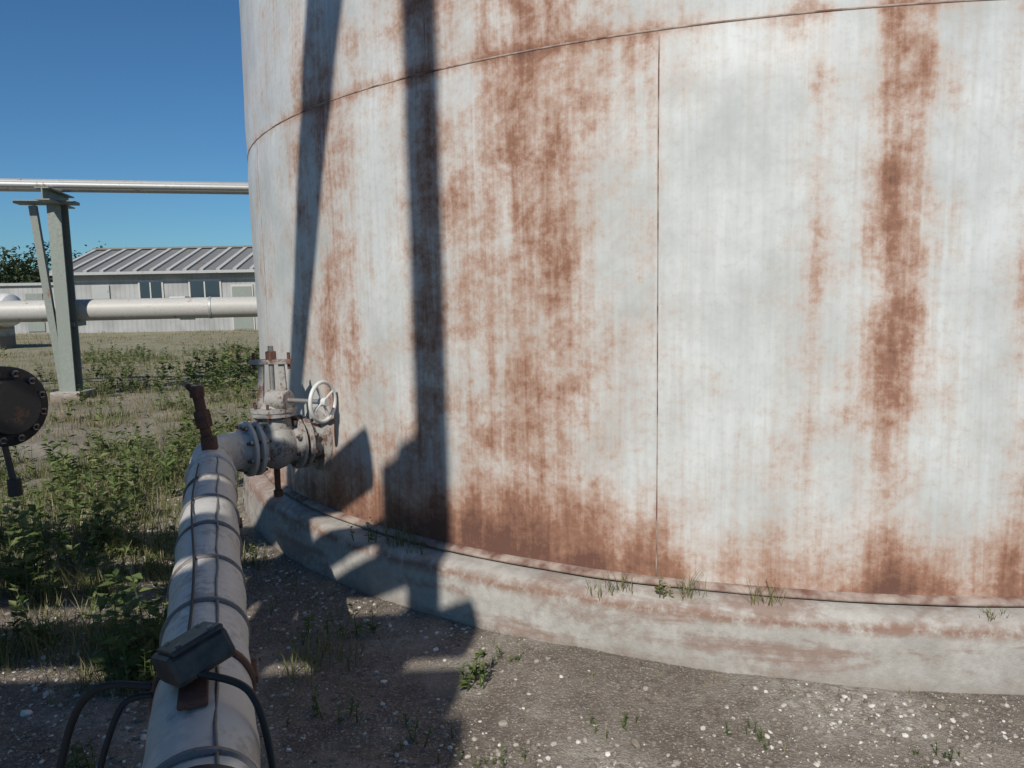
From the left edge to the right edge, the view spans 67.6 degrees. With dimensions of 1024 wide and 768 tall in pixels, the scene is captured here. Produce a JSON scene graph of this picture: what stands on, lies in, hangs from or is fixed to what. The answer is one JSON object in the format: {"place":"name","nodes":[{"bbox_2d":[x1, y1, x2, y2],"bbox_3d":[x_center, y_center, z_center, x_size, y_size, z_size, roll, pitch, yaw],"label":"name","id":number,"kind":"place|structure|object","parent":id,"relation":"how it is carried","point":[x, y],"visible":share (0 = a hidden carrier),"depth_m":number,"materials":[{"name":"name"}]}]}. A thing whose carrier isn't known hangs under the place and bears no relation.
{"place":"outdoors","nodes":[
{"label":"outdoors","id":0,"kind":"place"},
{"bbox_2d":[0,0,251,270],"label":"sky","id":1,"kind":"structure","parent":0,"point":[144,90],"materials":[{"name":"blue"}]},
{"bbox_2d":[74,272,257,332],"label":"walls","id":2,"kind":"structure","parent":0,"point":[123,286],"depth_m":39.68,"materials":[{"name":"white metal"}]},
{"bbox_2d":[91,285,109,298],"bbox_3d":[-21.286,-4.757,39.622,0.900,0.700,0.080,-1,7,0],"label":"louvre","id":3,"kind":"object","parent":2,"relation":"attached to","point":[100,291],"visible":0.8,"depth_m":39.58,"materials":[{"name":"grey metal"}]},
{"bbox_2d":[138,280,164,297],"bbox_3d":[-18.687,-4.804,39.641,1.300,1.100,0.080,-1,7,0],"label":"window frame","id":4,"kind":"object","parent":2,"relation":"attached to","point":[162,286],"visible":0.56,"depth_m":39.56,"materials":[{"name":"white metal"}]},
{"bbox_2d":[139,282,161,297],"bbox_3d":[-18.687,-4.798,39.592,1.100,0.900,0.040,-1,7,0],"label":"window","id":5,"kind":"structure","parent":4,"relation":"in","point":[156,291],"depth_m":39.57,"materials":[{"name":"blue glass"}]},
{"bbox_2d":[73,248,253,272],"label":"roof","id":6,"kind":"structure","parent":2,"relation":"on","point":[248,264],"depth_m":41.01,"materials":[{"name":"metal"}]},
{"bbox_2d":[49,250,97,272],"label":"roof rib","id":7,"kind":"object","parent":6,"relation":"attached to","point":[83,255],"visible":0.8,"depth_m":41.94,"materials":[{"name":"white metal"}]},
{"bbox_2d":[73,249,111,269],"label":"roof rib","id":8,"kind":"object","parent":6,"relation":"attached to","point":[92,259],"visible":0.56,"depth_m":41.29,"materials":[{"name":"grey metal"}]},
{"bbox_2d":[83,249,127,271],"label":"roof rib","id":9,"kind":"object","parent":6,"relation":"attached to","point":[104,261],"visible":1,"depth_m":40.88,"materials":[{"name":"grey metal"}]},
{"bbox_2d":[99,249,142,271],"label":"roof rib","id":10,"kind":"object","parent":6,"relation":"attached to","point":[119,260],"visible":1,"depth_m":40.83,"materials":[{"name":"grey metal"}]},
{"bbox_2d":[116,249,157,271],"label":"roof rib","id":11,"kind":"object","parent":6,"relation":"attached to","point":[135,260],"visible":1,"depth_m":40.79,"materials":[{"name":"grey metal"}]},
{"bbox_2d":[49,269,253,275],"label":"eave fascia","id":12,"kind":"structure","parent":6,"relation":"attached to","point":[158,272],"depth_m":39.00,"materials":[{"name":"grey metal"}]},
{"bbox_2d":[133,248,171,270],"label":"roof rib","id":13,"kind":"object","parent":6,"relation":"attached to","point":[152,259],"visible":1,"depth_m":40.91,"materials":[{"name":"grey metal"}]},
{"bbox_2d":[149,248,187,270],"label":"roof rib","id":14,"kind":"object","parent":6,"relation":"attached to","point":[167,259],"visible":1,"depth_m":40.86,"materials":[{"name":"grey metal"}]},
{"bbox_2d":[92,245,251,249],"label":"ridge cap","id":15,"kind":"object","parent":6,"relation":"on","point":[188,247],"visible":0.46,"depth_m":43.15,"materials":[{"name":"metal"}]},
{"bbox_2d":[166,248,202,270],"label":"roof rib","id":16,"kind":"object","parent":6,"relation":"attached to","point":[183,259],"visible":1,"depth_m":40.81,"materials":[{"name":"grey metal"}]},
{"bbox_2d":[183,248,217,270],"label":"roof rib","id":17,"kind":"object","parent":6,"relation":"attached to","point":[193,263],"visible":1,"depth_m":40.79,"materials":[{"name":"grey metal"}]},
{"bbox_2d":[199,247,232,269],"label":"roof rib","id":18,"kind":"object","parent":6,"relation":"attached to","point":[209,263],"visible":1,"depth_m":40.89,"materials":[{"name":"grey metal"}]},
{"bbox_2d":[216,247,247,269],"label":"roof rib","id":19,"kind":"object","parent":6,"relation":"attached to","point":[230,259],"visible":1,"depth_m":40.84,"materials":[{"name":"grey metal"}]},
{"bbox_2d":[232,252,252,269],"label":"roof rib","id":20,"kind":"object","parent":6,"relation":"attached to","point":[243,261],"visible":0.56,"depth_m":40.22,"materials":[{"name":"grey metal"}]},
{"bbox_2d":[188,279,221,297],"bbox_3d":[-15.887,-4.853,39.641,1.700,1.100,0.080,-1,7,0],"label":"window frame","id":21,"kind":"object","parent":2,"relation":"attached to","point":[220,284],"visible":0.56,"depth_m":39.55,"materials":[{"name":"white metal"}]},
{"bbox_2d":[190,281,219,296],"bbox_3d":[-15.887,-4.847,39.592,1.500,0.900,0.040,-1,7,0],"label":"window","id":22,"kind":"structure","parent":21,"relation":"in","point":[211,289],"depth_m":39.57,"materials":[{"name":"blue glass"}]},
{"bbox_2d":[230,284,255,329],"bbox_3d":[-13.972,-3.993,39.748,1.150,2.350,0.080,-1,7,0],"label":"door frame","id":23,"kind":"object","parent":2,"relation":"attached to","point":[233,285],"visible":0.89,"depth_m":39.62,"materials":[{"name":"white metal"}]},
{"bbox_2d":[232,286,253,328],"bbox_3d":[-13.971,-3.957,39.702,1.000,2.200,0.040,-1,7,0],"label":"door","id":24,"kind":"structure","parent":23,"relation":"in","point":[242,322],"depth_m":39.74,"materials":[{"name":"white paint"}]},
{"bbox_2d":[0,346,369,703],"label":"grass","id":25,"kind":"structure","parent":0,"point":[36,647],"depth_m":5.07,"materials":[{"name":"green plant"}]},
{"bbox_2d":[0,329,916,767],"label":"dry grass","id":26,"kind":"structure","parent":0,"point":[38,435],"depth_m":11.70,"materials":[{"name":"green plant"}]},
{"bbox_2d":[0,330,1023,767],"bbox_3d":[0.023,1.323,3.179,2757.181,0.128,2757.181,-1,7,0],"label":"ground","id":27,"kind":"structure","parent":0,"point":[576,694],"depth_m":3.17,"materials":[{"name":"brown soil"}]},
{"bbox_2d":[0,293,19,349],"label":"propane tank","id":28,"kind":"object","parent":27,"relation":"on","point":[7,336],"visible":0.48,"depth_m":27.48,"materials":[{"name":"white metal"}]},
{"bbox_2d":[0,366,47,496],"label":"flanged header","id":29,"kind":"object","parent":27,"relation":"on","point":[23,404],"visible":1,"depth_m":3.52,"materials":[{"name":"black paint"}]},
{"bbox_2d":[0,282,54,333],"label":"portable office","id":30,"kind":"structure","parent":27,"relation":"on","point":[27,291],"depth_m":40.16,"materials":[{"name":"grey metal"}]},
{"bbox_2d":[25,293,45,331],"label":"office door","id":31,"kind":"structure","parent":30,"relation":"in","point":[32,326],"depth_m":40.30,"materials":[{"name":"grey metal"}]},
{"bbox_2d":[0,241,126,282],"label":"distant trees","id":32,"kind":"object","parent":27,"relation":"on","point":[26,273],"visible":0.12,"depth_m":97.76,"materials":[{"name":"green plant"}]},
{"bbox_2d":[56,739,98,767],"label":"weed plant","id":33,"kind":"object","parent":27,"relation":"on","point":[75,760],"visible":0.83,"depth_m":2.75,"materials":[{"name":"green plant"}]},
{"bbox_2d":[76,569,144,625],"bbox_3d":[-2.143,1.143,4.076,0.350,0.246,0.270,-1,7,0],"label":"weed plant","id":34,"kind":"object","parent":27,"relation":"on","point":[94,589],"visible":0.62,"depth_m":4.10,"materials":[{"name":"green plant"}]},
{"bbox_2d":[0,178,248,401],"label":"pipe rack","id":35,"kind":"object","parent":27,"relation":"on","point":[64,323],"visible":0.36,"depth_m":12.71,"materials":[{"name":"grey metal"}]},
{"bbox_2d":[0,296,257,322],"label":"transfer pipeline","id":36,"kind":"object","parent":35,"relation":"on","point":[119,309],"visible":0.39,"depth_m":13.32,"materials":[{"name":"white paint"}]},
{"bbox_2d":[0,337,259,690],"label":"weeds","id":37,"kind":"object","parent":27,"relation":"on","point":[122,642],"visible":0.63,"depth_m":5.60,"materials":[{"name":"green plant"}]},
{"bbox_2d":[118,649,151,695],"bbox_3d":[-1.556,1.264,3.361,0.318,0.206,0.200,-1,7,0],"label":"weed plant","id":38,"kind":"object","parent":27,"relation":"on","point":[129,693],"visible":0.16,"depth_m":3.37,"materials":[{"name":"green plant"}]},
{"bbox_2d":[147,574,171,629],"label":"weed plant","id":39,"kind":"object","parent":27,"relation":"on","point":[166,604],"visible":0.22,"depth_m":3.93,"materials":[{"name":"green plant"}]},
{"bbox_2d":[56,346,336,767],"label":"product pipeline","id":40,"kind":"object","parent":27,"relation":"on","point":[203,698],"visible":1,"depth_m":2.12,"materials":[{"name":"paint"}]},
{"bbox_2d":[285,684,361,725],"bbox_3d":[-0.740,1.286,3.054,0.310,0.106,0.157,-1,7,0],"label":"weed plant","id":41,"kind":"object","parent":27,"relation":"on","point":[315,707],"visible":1,"depth_m":3.07,"materials":[{"name":"green plant"}]},
{"bbox_2d":[299,601,382,645],"bbox_3d":[-0.840,1.164,3.760,0.410,0.190,0.166,-2,7,-11],"label":"weed plant","id":42,"kind":"object","parent":27,"relation":"on","point":[358,626],"visible":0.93,"depth_m":3.77,"materials":[{"name":"green plant"}]},
{"bbox_2d":[397,711,455,749],"bbox_3d":[-0.323,1.315,2.927,0.219,0.096,0.183,-1,7,0],"label":"weed plant","id":43,"kind":"object","parent":27,"relation":"on","point":[415,727],"visible":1,"depth_m":2.91,"materials":[{"name":"green plant"}]},
{"bbox_2d":[456,647,488,691],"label":"weed plant","id":44,"kind":"object","parent":27,"relation":"on","point":[475,673],"visible":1,"depth_m":3.26,"materials":[{"name":"green plant"}]},
{"bbox_2d":[436,746,525,767],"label":"weed plant","id":45,"kind":"object","parent":27,"relation":"on","point":[493,762],"visible":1,"depth_m":2.77,"materials":[{"name":"green plant"}]},
{"bbox_2d":[490,642,520,662],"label":"weed plant","id":46,"kind":"object","parent":27,"relation":"on","point":[515,658],"visible":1,"depth_m":3.44,"materials":[{"name":"green plant"}]},
{"bbox_2d":[590,710,637,738],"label":"weed plant","id":47,"kind":"object","parent":27,"relation":"on","point":[622,721],"visible":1,"depth_m":2.96,"materials":[{"name":"green plant"}]},
{"bbox_2d":[243,473,1023,694],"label":"concrete ringwall","id":48,"kind":"object","parent":27,"relation":"on","point":[939,648],"visible":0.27,"depth_m":3.37,"materials":[{"name":"grey concrete"}]},
{"bbox_2d":[349,517,389,542],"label":"weed plant","id":49,"kind":"object","parent":48,"relation":"on","point":[370,536],"visible":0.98,"depth_m":4.21,"materials":[{"name":"green plant"}]},
{"bbox_2d":[376,514,422,547],"bbox_3d":[-0.582,0.785,4.210,0.331,0.184,0.288,-5,8,-31],"label":"weed plant","id":50,"kind":"object","parent":48,"relation":"on","point":[398,540],"visible":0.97,"depth_m":4.15,"materials":[{"name":"green plant"}]},
{"bbox_2d":[402,539,424,554],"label":"weed plant","id":51,"kind":"object","parent":48,"relation":"on","point":[420,545],"visible":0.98,"depth_m":4.06,"materials":[{"name":"green plant"}]},
{"bbox_2d":[582,576,614,597],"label":"weed plant","id":52,"kind":"object","parent":48,"relation":"on","point":[600,588],"visible":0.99,"depth_m":3.47,"materials":[{"name":"green plant"}]},
{"bbox_2d":[600,561,643,591],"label":"weed plant","id":53,"kind":"object","parent":48,"relation":"on","point":[623,579],"visible":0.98,"depth_m":3.49,"materials":[{"name":"green plant"}]},
{"bbox_2d":[239,0,1023,606],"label":"oil storage tank","id":54,"kind":"object","parent":48,"relation":"on","point":[727,296],"visible":0.95,"depth_m":3.38,"materials":[{"name":"metal"}]},
{"bbox_2d":[654,576,684,598],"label":"weed plant","id":55,"kind":"object","parent":48,"relation":"on","point":[659,587],"visible":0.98,"depth_m":3.40,"materials":[{"name":"green plant"}]},
{"bbox_2d":[670,567,712,600],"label":"weed plant","id":56,"kind":"object","parent":48,"relation":"on","point":[687,591],"visible":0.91,"depth_m":3.39,"materials":[{"name":"green plant"}]},
{"bbox_2d":[732,570,795,605],"bbox_3d":[1.086,0.896,3.280,0.233,0.146,0.258,-5,8,-28],"label":"weed plant","id":57,"kind":"object","parent":48,"relation":"on","point":[771,597],"visible":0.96,"depth_m":3.30,"materials":[{"name":"green plant"}]},
{"bbox_2d":[979,606,1012,621],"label":"weed plant","id":58,"kind":"object","parent":48,"relation":"on","point":[993,613],"visible":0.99,"depth_m":3.13,"materials":[{"name":"green plant"}]},
{"bbox_2d":[724,718,770,749],"bbox_3d":[0.896,1.298,2.877,0.175,0.068,0.110,4,8,35],"label":"weed plant","id":59,"kind":"object","parent":27,"relation":"on","point":[765,744],"visible":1,"depth_m":2.86,"materials":[{"name":"green plant"}]},
{"bbox_2d":[913,740,961,767],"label":"weed plant","id":60,"kind":"object","parent":27,"relation":"on","point":[952,752],"visible":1,"depth_m":2.75,"materials":[{"name":"green plant"}]},
{"bbox_2d":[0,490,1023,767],"bbox_3d":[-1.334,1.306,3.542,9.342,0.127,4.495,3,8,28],"label":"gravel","id":61,"kind":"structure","parent":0,"point":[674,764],"depth_m":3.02,"materials":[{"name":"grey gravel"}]}
]}

